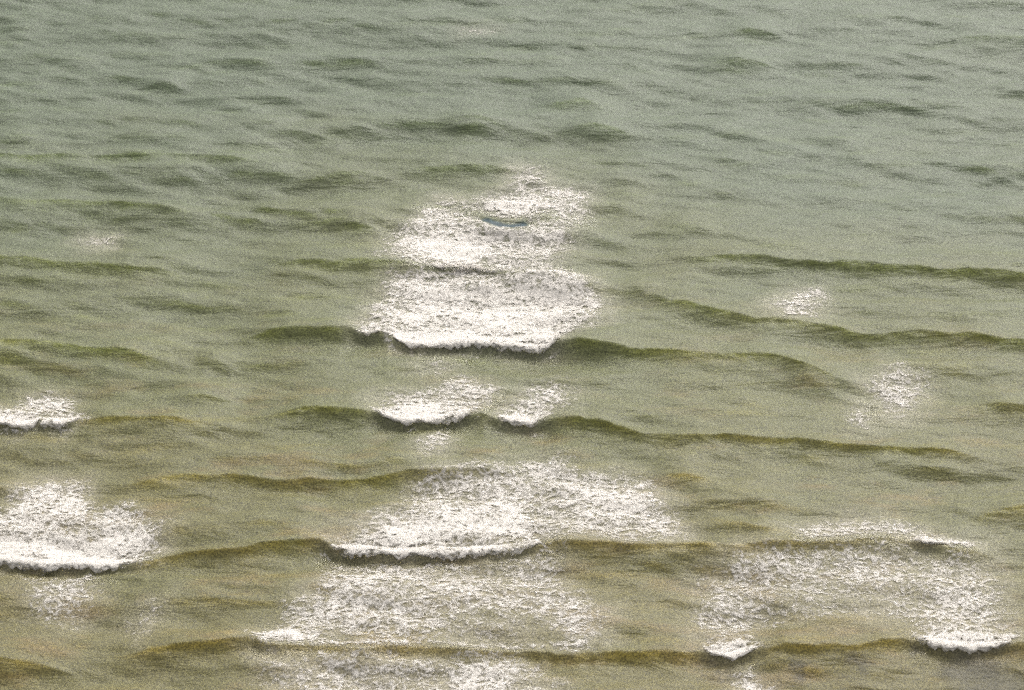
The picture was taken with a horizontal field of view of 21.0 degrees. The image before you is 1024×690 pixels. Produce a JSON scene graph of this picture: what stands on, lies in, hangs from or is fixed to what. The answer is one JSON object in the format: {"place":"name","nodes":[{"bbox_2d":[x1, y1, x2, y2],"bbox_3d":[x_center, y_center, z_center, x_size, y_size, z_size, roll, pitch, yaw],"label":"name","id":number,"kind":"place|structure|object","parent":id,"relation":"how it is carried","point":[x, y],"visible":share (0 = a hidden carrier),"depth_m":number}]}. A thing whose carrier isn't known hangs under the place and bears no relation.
{"place":"outdoors","nodes":[
{"label":"outdoors","id":0,"kind":"place"},
{"bbox_2d":[0,0,1023,689],"bbox_3d":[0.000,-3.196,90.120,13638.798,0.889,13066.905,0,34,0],"label":"water","id":1,"kind":"structure","parent":0,"point":[248,188],"depth_m":85.92},
{"bbox_2d":[0,391,86,434],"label":"foam patch","id":2,"kind":"object","parent":1,"relation":"on","point":[20,421],"visible":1,"depth_m":81.87},
{"bbox_2d":[30,577,92,619],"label":"foam patch","id":3,"kind":"object","parent":1,"relation":"on","point":[60,588],"visible":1,"depth_m":75.36},
{"bbox_2d":[0,482,162,576],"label":"foam patch","id":4,"kind":"object","parent":1,"relation":"on","point":[11,550],"visible":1,"depth_m":77.33},
{"bbox_2d":[264,650,562,689],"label":"foam patch","id":5,"kind":"object","parent":1,"relation":"on","point":[490,674],"visible":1,"depth_m":72.70},
{"bbox_2d":[251,551,601,651],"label":"foam patch","id":6,"kind":"object","parent":1,"relation":"on","point":[361,600],"visible":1,"depth_m":74.88},
{"bbox_2d":[418,431,448,449],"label":"foam patch","id":7,"kind":"object","parent":1,"relation":"on","point":[434,438],"visible":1,"depth_m":81.12},
{"bbox_2d":[373,376,498,431],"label":"foam patch","id":8,"kind":"object","parent":1,"relation":"on","point":[409,415],"visible":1,"depth_m":82.24},
{"bbox_2d":[375,208,575,272],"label":"foam patch","id":9,"kind":"object","parent":1,"relation":"on","point":[438,246],"visible":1,"depth_m":90.49},
{"bbox_2d":[356,262,603,357],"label":"foam patch","id":10,"kind":"object","parent":1,"relation":"on","point":[447,339],"visible":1,"depth_m":87.18},
{"bbox_2d":[324,456,686,561],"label":"foam patch","id":11,"kind":"object","parent":1,"relation":"on","point":[414,533],"visible":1,"depth_m":78.03},
{"bbox_2d":[439,167,591,219],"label":"foam patch","id":12,"kind":"object","parent":1,"relation":"on","point":[504,206],"visible":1,"depth_m":92.41},
{"bbox_2d":[498,381,576,435],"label":"foam patch","id":13,"kind":"object","parent":1,"relation":"on","point":[520,420],"visible":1,"depth_m":82.43},
{"bbox_2d":[733,671,769,689],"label":"foam patch","id":14,"kind":"object","parent":1,"relation":"on","point":[749,686],"visible":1,"depth_m":72.54},
{"bbox_2d":[774,287,826,315],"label":"foam patch","id":15,"kind":"object","parent":1,"relation":"on","point":[797,302],"visible":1,"depth_m":87.10},
{"bbox_2d":[697,540,1016,661],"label":"foam patch","id":16,"kind":"object","parent":1,"relation":"on","point":[946,644],"visible":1,"depth_m":75.03},
{"bbox_2d":[848,410,867,428],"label":"foam patch","id":17,"kind":"object","parent":1,"relation":"on","point":[858,418],"visible":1,"depth_m":82.02},
{"bbox_2d":[790,519,973,545],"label":"foam patch","id":18,"kind":"object","parent":1,"relation":"on","point":[924,538],"visible":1,"depth_m":77.45},
{"bbox_2d":[869,362,928,416],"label":"foam patch","id":19,"kind":"object","parent":1,"relation":"on","point":[898,401],"visible":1,"depth_m":83.44}
]}

